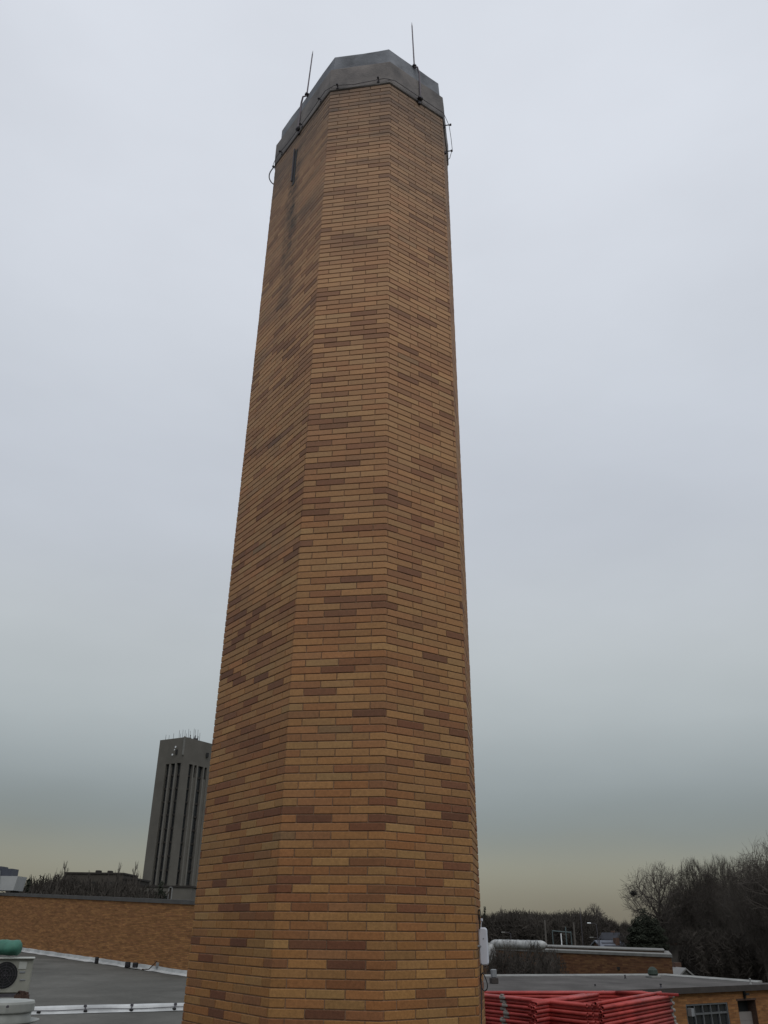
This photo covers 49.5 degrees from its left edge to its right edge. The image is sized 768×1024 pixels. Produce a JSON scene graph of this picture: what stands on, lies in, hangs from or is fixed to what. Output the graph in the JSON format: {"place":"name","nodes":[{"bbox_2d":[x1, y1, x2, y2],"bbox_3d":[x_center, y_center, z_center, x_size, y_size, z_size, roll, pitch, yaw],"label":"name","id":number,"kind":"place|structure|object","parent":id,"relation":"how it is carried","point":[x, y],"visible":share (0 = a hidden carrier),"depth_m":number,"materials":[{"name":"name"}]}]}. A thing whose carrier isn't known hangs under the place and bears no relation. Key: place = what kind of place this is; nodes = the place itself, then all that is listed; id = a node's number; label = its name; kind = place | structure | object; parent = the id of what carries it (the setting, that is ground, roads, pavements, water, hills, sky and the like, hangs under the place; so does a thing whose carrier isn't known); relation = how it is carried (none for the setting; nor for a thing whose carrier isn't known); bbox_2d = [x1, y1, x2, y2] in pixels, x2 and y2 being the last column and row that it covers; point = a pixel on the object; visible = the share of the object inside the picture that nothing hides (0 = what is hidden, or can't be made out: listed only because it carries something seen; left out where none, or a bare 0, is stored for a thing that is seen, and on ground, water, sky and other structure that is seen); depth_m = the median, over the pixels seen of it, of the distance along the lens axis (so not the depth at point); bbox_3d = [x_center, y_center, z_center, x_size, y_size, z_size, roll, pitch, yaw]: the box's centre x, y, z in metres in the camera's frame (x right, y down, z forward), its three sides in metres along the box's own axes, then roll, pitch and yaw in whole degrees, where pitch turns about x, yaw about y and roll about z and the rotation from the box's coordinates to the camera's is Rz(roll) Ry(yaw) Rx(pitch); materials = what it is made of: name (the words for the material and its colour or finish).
{"place":"outdoors","nodes":[
{"label":"outdoors","id":0,"kind":"place"},
{"bbox_2d":[0,939,22,955],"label":"tarpaulin","id":1,"kind":"object","parent":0,"point":[10,947],"visible":1,"depth_m":14.41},
{"bbox_2d":[65,870,137,885],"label":"campus building","id":2,"kind":"structure","parent":0,"point":[97,875],"depth_m":183.21,"materials":[{"name":"grey concrete"}]},
{"bbox_2d":[139,885,196,899],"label":"podium wall","id":3,"kind":"structure","parent":0,"point":[183,892],"depth_m":172.89,"materials":[{"name":"concrete"}]},
{"bbox_2d":[142,730,212,886],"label":"office tower","id":4,"kind":"structure","parent":0,"point":[174,843],"depth_m":230.66,"materials":[{"name":"grey concrete"}]},
{"bbox_2d":[0,0,767,924],"label":"sky","id":5,"kind":"structure","parent":0,"point":[608,165],"materials":[{"name":"grey"}]},
{"bbox_2d":[532,953,556,973],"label":"bare tree","id":6,"kind":"object","parent":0,"point":[540,968],"visible":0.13,"depth_m":64.87,"materials":[{"name":"brown plant"}]},
{"bbox_2d":[483,943,672,973],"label":"brick building","id":7,"kind":"structure","parent":0,"point":[601,960],"depth_m":76.39,"materials":[{"name":"brick"}]},
{"bbox_2d":[488,939,546,961],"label":"roof duct","id":8,"kind":"object","parent":7,"relation":"on","point":[522,944],"visible":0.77,"depth_m":81.38,"materials":[{"name":"grey metal"}]},
{"bbox_2d":[672,962,694,975],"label":"white shed","id":9,"kind":"structure","parent":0,"point":[678,969],"depth_m":87.21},
{"label":"ground","id":10,"kind":"structure","parent":0,"visible":0},
{"bbox_2d":[24,878,30,893],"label":"evergreen tree","id":11,"kind":"object","parent":10,"relation":"on","point":[28,881],"depth_m":100.14,"materials":[{"name":"green plant"}]},
{"bbox_2d":[55,862,71,883],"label":"bare tree","id":12,"kind":"object","parent":10,"relation":"on","point":[64,867],"visible":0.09,"depth_m":137.63,"materials":[{"name":"brown plant"}]},
{"bbox_2d":[2,873,168,898],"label":"woods","id":13,"kind":"object","parent":10,"relation":"on","point":[52,887],"visible":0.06,"depth_m":97.24,"materials":[{"name":"plant"}]},
{"bbox_2d":[111,863,124,891],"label":"bare tree","id":14,"kind":"object","parent":10,"relation":"on","point":[117,880],"visible":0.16,"depth_m":137.14,"materials":[{"name":"brown plant"}]},
{"bbox_2d":[123,863,140,894],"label":"bare tree","id":15,"kind":"object","parent":10,"relation":"on","point":[135,883],"visible":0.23,"depth_m":127.98,"materials":[{"name":"brown plant"}]},
{"bbox_2d":[122,878,150,888],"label":"campus annex","id":16,"kind":"object","parent":10,"relation":"on","point":[143,882],"visible":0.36,"depth_m":182.07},
{"bbox_2d":[153,881,166,898],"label":"evergreen tree","id":17,"kind":"object","parent":10,"relation":"on","point":[161,892],"visible":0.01,"depth_m":90.81,"materials":[{"name":"green plant"}]},
{"bbox_2d":[483,942,509,973],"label":"bare tree","id":18,"kind":"object","parent":10,"relation":"on","point":[495,963],"visible":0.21,"depth_m":67.48,"materials":[{"name":"brown plant"}]},
{"bbox_2d":[492,940,520,973],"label":"bare tree","id":19,"kind":"object","parent":10,"relation":"on","point":[506,954],"visible":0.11,"depth_m":68.70,"materials":[{"name":"brown plant"}]},
{"bbox_2d":[506,947,538,973],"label":"bare tree","id":20,"kind":"object","parent":10,"relation":"on","point":[521,968],"visible":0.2,"depth_m":65.79,"materials":[{"name":"brown plant"}]},
{"bbox_2d":[514,939,560,973],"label":"bare tree","id":21,"kind":"object","parent":10,"relation":"on","point":[533,948],"visible":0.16,"depth_m":66.73,"materials":[{"name":"brown plant"}]},
{"bbox_2d":[482,908,628,945],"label":"woods","id":22,"kind":"object","parent":10,"relation":"on","point":[589,930],"visible":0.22,"depth_m":172.50,"materials":[{"name":"plant"}]},
{"bbox_2d":[547,945,569,973],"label":"bare tree","id":23,"kind":"object","parent":10,"relation":"on","point":[559,963],"visible":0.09,"depth_m":69.47,"materials":[{"name":"brown plant"}]},
{"bbox_2d":[480,911,636,945],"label":"undergrowth","id":24,"kind":"object","parent":10,"relation":"on","point":[490,925],"visible":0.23,"depth_m":168.72,"materials":[{"name":"plant"}]},
{"bbox_2d":[584,905,608,927],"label":"bare tree","id":25,"kind":"object","parent":10,"relation":"on","point":[597,913],"visible":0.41,"depth_m":215.48,"materials":[{"name":"brown plant"}]},
{"bbox_2d":[590,938,626,946],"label":"brick house","id":26,"kind":"structure","parent":10,"relation":"on","point":[611,943],"depth_m":132.76,"materials":[{"name":"grey"}]},
{"bbox_2d":[598,931,624,942],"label":"house","id":27,"kind":"structure","parent":10,"relation":"on","point":[608,936],"depth_m":187.20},
{"bbox_2d":[483,974,767,1023],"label":"annex building","id":28,"kind":"structure","parent":10,"relation":"on","point":[713,1000],"depth_m":51.33,"materials":[{"name":"brick"}]},
{"bbox_2d":[489,969,498,983],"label":"roof hood","id":29,"kind":"object","parent":28,"relation":"on","point":[493,980],"visible":1,"depth_m":51.07,"materials":[{"name":"grey metal"}]},
{"bbox_2d":[645,967,660,977],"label":"roof hood","id":30,"kind":"object","parent":28,"relation":"on","point":[652,972],"visible":1,"depth_m":58.99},
{"bbox_2d":[686,1002,729,1023],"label":"window","id":31,"kind":"structure","parent":28,"relation":"in","point":[706,1013],"depth_m":49.64,"materials":[{"name":"clear glass"}]},
{"bbox_2d":[739,1011,752,1023],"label":"door","id":32,"kind":"structure","parent":28,"relation":"in","point":[745,1017],"depth_m":51.58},
{"bbox_2d":[626,908,669,950],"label":"evergreen tree","id":33,"kind":"object","parent":10,"relation":"on","point":[645,935],"visible":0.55,"depth_m":109.77,"materials":[{"name":"green plant"}]},
{"bbox_2d":[619,863,702,951],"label":"bare tree","id":34,"kind":"object","parent":10,"relation":"on","point":[664,921],"visible":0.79,"depth_m":117.10,"materials":[{"name":"brown plant"}]},
{"bbox_2d":[617,907,767,982],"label":"undergrowth","id":35,"kind":"object","parent":10,"relation":"on","point":[715,961],"visible":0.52,"depth_m":94.64,"materials":[{"name":"plant"}]},
{"bbox_2d":[669,856,721,971],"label":"bare tree","id":36,"kind":"object","parent":10,"relation":"on","point":[693,873],"visible":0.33,"depth_m":116.38,"materials":[{"name":"brown plant"}]},
{"bbox_2d":[690,859,734,956],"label":"bare tree","id":37,"kind":"object","parent":10,"relation":"on","point":[710,904],"visible":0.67,"depth_m":106.55,"materials":[{"name":"brown plant"}]},
{"bbox_2d":[700,853,741,975],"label":"bare tree","id":38,"kind":"object","parent":10,"relation":"on","point":[716,872],"visible":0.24,"depth_m":111.57,"materials":[{"name":"brown plant"}]},
{"bbox_2d":[712,854,758,976],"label":"bare tree","id":39,"kind":"object","parent":10,"relation":"on","point":[725,899],"visible":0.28,"depth_m":102.16,"materials":[{"name":"brown plant"}]},
{"bbox_2d":[727,849,767,980],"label":"bare tree","id":40,"kind":"object","parent":10,"relation":"on","point":[741,896],"visible":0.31,"depth_m":94.52,"materials":[{"name":"brown plant"}]},
{"bbox_2d":[731,836,767,924],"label":"bare tree","id":41,"kind":"object","parent":10,"relation":"on","point":[762,875],"visible":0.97,"depth_m":81.15,"materials":[{"name":"brown plant"}]},
{"bbox_2d":[736,868,767,973],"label":"bare tree","id":42,"kind":"object","parent":10,"relation":"on","point":[762,930],"visible":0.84,"depth_m":80.97,"materials":[{"name":"brown plant"}]},
{"bbox_3d":[-10.668,9.637,9.514,38.900,4.970,49.731,1,-26,0],"label":"near building","id":43,"kind":"object","parent":10,"relation":"on","visible":0},
{"bbox_2d":[0,952,186,1023],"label":"roof","id":44,"kind":"structure","parent":43,"relation":"on","point":[57,981],"depth_m":27.26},
{"bbox_2d":[0,957,34,996],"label":"air conditioner","id":45,"kind":"object","parent":44,"relation":"on","point":[15,974],"visible":0.98,"depth_m":14.33,"materials":[{"name":"beige metal"}]},
{"bbox_2d":[0,998,39,1023],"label":"roof vent","id":46,"kind":"object","parent":44,"relation":"on","point":[16,1010],"visible":1,"depth_m":11.13,"materials":[{"name":"metal"}]},
{"bbox_2d":[14,990,29,998],"bbox_3d":[-6.023,8.420,13.702,0.250,0.961,0.155,6,-27,-10],"label":"metal scrap","id":47,"kind":"object","parent":44,"relation":"on","point":[23,995],"visible":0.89,"depth_m":13.84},
{"bbox_2d":[0,892,194,975],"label":"brick wall","id":48,"kind":"structure","parent":44,"relation":"on","point":[146,933],"depth_m":41.25,"materials":[{"name":"orange brick"}]},
{"bbox_2d":[31,1003,183,1014],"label":"roof curb","id":49,"kind":"structure","parent":44,"relation":"on","point":[150,1006],"depth_m":20.66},
{"bbox_2d":[34,1006,182,1010],"bbox_3d":[-9.072,11.831,19.734,16.567,0.039,0.015,12,-29,-21],"label":"roof cable","id":50,"kind":"object","parent":49,"relation":"on","point":[105,1008],"visible":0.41,"depth_m":20.62,"materials":[{"name":"metal"}]},
{"bbox_2d":[181,25,485,1023],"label":"chimney","id":51,"kind":"object","parent":44,"relation":"on","point":[337,879],"visible":1,"depth_m":8.11,"materials":[{"name":"brick"}]},
{"bbox_2d":[478,909,488,1023],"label":"wireless antenna","id":52,"kind":"object","parent":51,"relation":"attached to","point":[483,946],"visible":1,"depth_m":7.21,"materials":[{"name":"white plastic"}]},
{"bbox_3d":[2.374,8.044,12.206,0.312,0.498,0.160,-16,-31,30],"label":"timber support","id":53,"kind":"object","parent":44,"relation":"on","visible":0},
{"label":"red tube","id":54,"kind":"object","parent":53,"relation":"on","visible":0},
{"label":"red tube","id":55,"kind":"object","parent":54,"relation":"on","visible":0},
{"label":"red tube","id":56,"kind":"object","parent":55,"relation":"on","visible":0},
{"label":"red tube","id":57,"kind":"object","parent":56,"relation":"on","visible":0},
{"bbox_2d":[533,1020,550,1023],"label":"red tube","id":58,"kind":"object","parent":57,"relation":"on","point":[546,1022],"visible":0.21,"depth_m":12.28,"materials":[{"name":"paint"}]},
{"bbox_2d":[534,1011,589,1022],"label":"red tube","id":59,"kind":"object","parent":58,"relation":"on","point":[542,1019],"visible":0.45,"depth_m":12.22,"materials":[{"name":"paint"}]},
{"bbox_2d":[532,1012,549,1017],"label":"red tube","id":60,"kind":"object","parent":59,"relation":"on","point":[541,1015],"visible":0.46,"depth_m":12.24,"materials":[{"name":"paint"}]},
{"bbox_2d":[534,1000,598,1013],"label":"red tube","id":61,"kind":"object","parent":60,"relation":"on","point":[543,1010],"visible":0.46,"depth_m":12.34,"materials":[{"name":"paint"}]},
{"bbox_2d":[532,997,598,1009],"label":"red tube","id":62,"kind":"object","parent":61,"relation":"on","point":[548,1005],"visible":0.51,"depth_m":13.25,"materials":[{"name":"paint"}]},
{"bbox_2d":[534,993,599,1005],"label":"red tube","id":63,"kind":"object","parent":62,"relation":"on","point":[568,999],"visible":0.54,"depth_m":13.12,"materials":[{"name":"paint"}]},
{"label":"red tube","id":64,"kind":"object","parent":44,"relation":"on","visible":0},
{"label":"red tube","id":65,"kind":"object","parent":64,"relation":"on","visible":0},
{"bbox_2d":[486,1020,514,1023],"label":"red tube","id":66,"kind":"object","parent":65,"relation":"on","point":[492,1022],"visible":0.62,"depth_m":13.24,"materials":[{"name":"paint"}]},
{"bbox_2d":[485,1016,528,1023],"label":"red tube","id":67,"kind":"object","parent":66,"relation":"on","point":[502,1019],"visible":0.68,"depth_m":13.06,"materials":[{"name":"paint"}]},
{"label":"red tube","id":68,"kind":"object","parent":66,"relation":"on","visible":0},
{"bbox_2d":[485,1012,578,1023],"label":"red tube","id":69,"kind":"object","parent":68,"relation":"on","point":[515,1017],"visible":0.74,"depth_m":12.95,"materials":[{"name":"paint"}]},
{"bbox_2d":[485,1009,588,1023],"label":"red tube","id":70,"kind":"object","parent":69,"relation":"on","point":[505,1012],"visible":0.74,"depth_m":12.77,"materials":[{"name":"paint"}]},
{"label":"higher section","id":71,"kind":"object","parent":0,"visible":0},
{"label":"upper roof","id":72,"kind":"structure","parent":71,"relation":"on","visible":0},
{"bbox_2d":[0,866,26,892],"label":"rooftop unit","id":73,"kind":"object","parent":72,"relation":"on","point":[11,881],"visible":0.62,"depth_m":54.34,"materials":[{"name":"grey metal"}]},
{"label":"road","id":74,"kind":"structure","parent":0,"visible":0},
{"bbox_2d":[669,943,701,972],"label":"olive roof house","id":75,"kind":"structure","parent":74,"relation":"on","point":[674,953],"depth_m":114.34,"materials":[{"name":"glass"}]},
{"label":"red tube","id":76,"kind":"object","parent":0,"visible":0},
{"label":"red tube","id":77,"kind":"object","parent":76,"relation":"on","visible":0},
{"label":"red tube","id":78,"kind":"object","parent":77,"relation":"on","visible":0},
{"bbox_2d":[601,1009,669,1023],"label":"red tube","id":79,"kind":"object","parent":78,"relation":"on","point":[633,1016],"visible":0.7,"depth_m":12.75,"materials":[{"name":"paint"}]},
{"bbox_2d":[600,1005,672,1022],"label":"red tube","id":80,"kind":"object","parent":79,"relation":"on","point":[602,1020],"visible":0.8,"depth_m":12.81,"materials":[{"name":"paint"}]},
{"bbox_2d":[602,1001,674,1017],"bbox_3d":[4.029,7.775,13.037,0.063,0.072,3.125,-17,-31,31],"label":"red tube","id":81,"kind":"object","parent":80,"relation":"on","point":[671,1003],"visible":1,"depth_m":12.85,"materials":[{"name":"paint"}]},
{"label":"red tube","id":82,"kind":"object","parent":79,"relation":"on","visible":0},
{"bbox_2d":[600,1002,667,1017],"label":"red tube","id":83,"kind":"object","parent":82,"relation":"on","point":[632,1008],"visible":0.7,"depth_m":12.76,"materials":[{"name":"paint"}]},
{"bbox_2d":[599,998,671,1013],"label":"red tube","id":84,"kind":"object","parent":83,"relation":"on","point":[632,1006],"visible":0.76,"depth_m":12.82,"materials":[{"name":"paint"}]},
{"bbox_2d":[601,996,674,1009],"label":"red tube","id":85,"kind":"object","parent":84,"relation":"on","point":[633,1002],"visible":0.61,"depth_m":12.84,"materials":[{"name":"paint"}]},
{"label":"red tube","id":86,"kind":"object","parent":77,"relation":"on","visible":0},
{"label":"red tube","id":87,"kind":"object","parent":86,"relation":"on","visible":0},
{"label":"red tube","id":88,"kind":"object","parent":87,"relation":"on","visible":0},
{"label":"red tube","id":89,"kind":"object","parent":88,"relation":"on","visible":0},
{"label":"red tube","id":90,"kind":"object","parent":89,"relation":"on","visible":0},
{"bbox_2d":[600,995,659,1005],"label":"red tube","id":91,"kind":"object","parent":90,"relation":"on","point":[631,1000],"visible":0.24,"depth_m":13.05,"materials":[{"name":"paint"}]},
{"bbox_2d":[594,991,661,1005],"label":"red tube","id":92,"kind":"object","parent":91,"relation":"on","point":[624,998],"visible":0.81,"depth_m":12.86,"materials":[{"name":"paint"}]},
{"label":"red tube","id":93,"kind":"object","parent":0,"visible":0},
{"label":"red tube","id":94,"kind":"object","parent":93,"relation":"on","visible":0},
{"label":"red tube","id":95,"kind":"object","parent":94,"relation":"on","visible":0},
{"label":"red tube","id":96,"kind":"object","parent":95,"relation":"on","visible":0},
{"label":"red tube","id":97,"kind":"object","parent":96,"relation":"on","visible":0},
{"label":"red tube","id":98,"kind":"object","parent":97,"relation":"on","visible":0},
{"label":"red tube","id":99,"kind":"object","parent":98,"relation":"on","visible":0},
{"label":"red tube","id":100,"kind":"object","parent":99,"relation":"on","visible":0},
{"bbox_2d":[615,991,678,996],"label":"red tube","id":101,"kind":"object","parent":100,"relation":"on","point":[638,993],"visible":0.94,"depth_m":14.04,"materials":[{"name":"paint"}]},
{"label":"red tube","id":102,"kind":"object","parent":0,"visible":0},
{"bbox_2d":[657,1019,676,1023],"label":"red tube","id":103,"kind":"object","parent":102,"relation":"on","point":[673,1021],"visible":1,"depth_m":13.78,"materials":[{"name":"paint"}]},
{"bbox_2d":[640,1015,675,1023],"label":"red tube","id":104,"kind":"object","parent":103,"relation":"on","point":[662,1020],"visible":1,"depth_m":13.51,"materials":[{"name":"paint"}]},
{"bbox_2d":[620,1013,673,1023],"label":"red tube","id":105,"kind":"object","parent":104,"relation":"on","point":[651,1018],"visible":0.9,"depth_m":13.19,"materials":[{"name":"paint"}]},
{"bbox_2d":[603,1008,675,1023],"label":"red tube","id":106,"kind":"object","parent":105,"relation":"on","point":[672,1010],"visible":1,"depth_m":12.93,"materials":[{"name":"paint"}]},
{"label":"red tube","id":107,"kind":"object","parent":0,"visible":0},
{"bbox_2d":[485,1008,596,1023],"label":"red tube","id":108,"kind":"object","parent":107,"relation":"on","point":[592,1022],"visible":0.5,"depth_m":12.04,"materials":[{"name":"paint"}]},
{"bbox_2d":[484,1005,587,1019],"bbox_3d":[2.008,7.809,13.086,0.066,0.075,3.050,19,-32,-32],"label":"red tube","id":109,"kind":"object","parent":108,"relation":"on","point":[529,1011],"visible":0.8,"depth_m":12.80,"materials":[{"name":"paint"}]},
{"bbox_2d":[485,1001,588,1015],"bbox_3d":[2.011,7.736,13.060,0.065,0.075,3.050,19,-32,-32],"label":"red tube","id":110,"kind":"object","parent":109,"relation":"on","point":[504,1004],"visible":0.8,"depth_m":12.81,"materials":[{"name":"paint"}]},
{"bbox_2d":[490,1005,594,1019],"bbox_3d":[2.097,7.801,13.056,0.049,0.049,3.050,19,-32,-32],"label":"red tube","id":111,"kind":"object","parent":108,"relation":"on","point":[591,1017],"visible":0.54,"depth_m":11.99,"materials":[{"name":"paint"}]},
{"bbox_2d":[487,1001,593,1015],"bbox_3d":[2.088,7.742,13.056,0.049,0.049,3.050,19,-32,-32],"label":"red tube","id":112,"kind":"object","parent":111,"relation":"on","point":[591,1013],"visible":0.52,"depth_m":12.20,"materials":[{"name":"paint"}]},
{"bbox_2d":[484,997,587,1011],"bbox_3d":[2.017,7.719,13.138,0.065,0.075,3.050,19,-32,-32],"label":"red tube","id":113,"kind":"object","parent":112,"relation":"on","point":[528,1003],"visible":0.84,"depth_m":12.87,"materials":[{"name":"paint"}]},
{"bbox_2d":[484,994,587,1007],"bbox_3d":[2.013,7.645,13.112,0.065,0.075,3.050,19,-32,-32],"label":"red tube","id":114,"kind":"object","parent":113,"relation":"on","point":[502,996],"visible":0.74,"depth_m":12.83,"materials":[{"name":"paint"}]},
{"bbox_2d":[484,993,592,1007],"bbox_3d":[2.088,7.648,13.102,0.049,0.049,3.050,19,-32,-32],"label":"red tube","id":115,"kind":"object","parent":113,"relation":"on","point":[590,1005],"visible":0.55,"depth_m":12.36,"materials":[{"name":"paint"}]},
{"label":"red tube","id":116,"kind":"object","parent":111,"relation":"on","visible":0},
{"bbox_2d":[539,998,614,1000],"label":"red tube","id":117,"kind":"object","parent":116,"relation":"on","point":[600,999],"depth_m":14.03,"materials":[{"name":"paint"}]},
{"bbox_2d":[508,995,632,997],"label":"red tube","id":118,"kind":"object","parent":117,"relation":"on","point":[552,996],"visible":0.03,"depth_m":13.94,"materials":[{"name":"paint"}]},
{"bbox_2d":[484,991,627,994],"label":"red tube","id":119,"kind":"object","parent":118,"relation":"on","point":[540,992],"visible":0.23,"depth_m":13.94,"materials":[{"name":"paint"}]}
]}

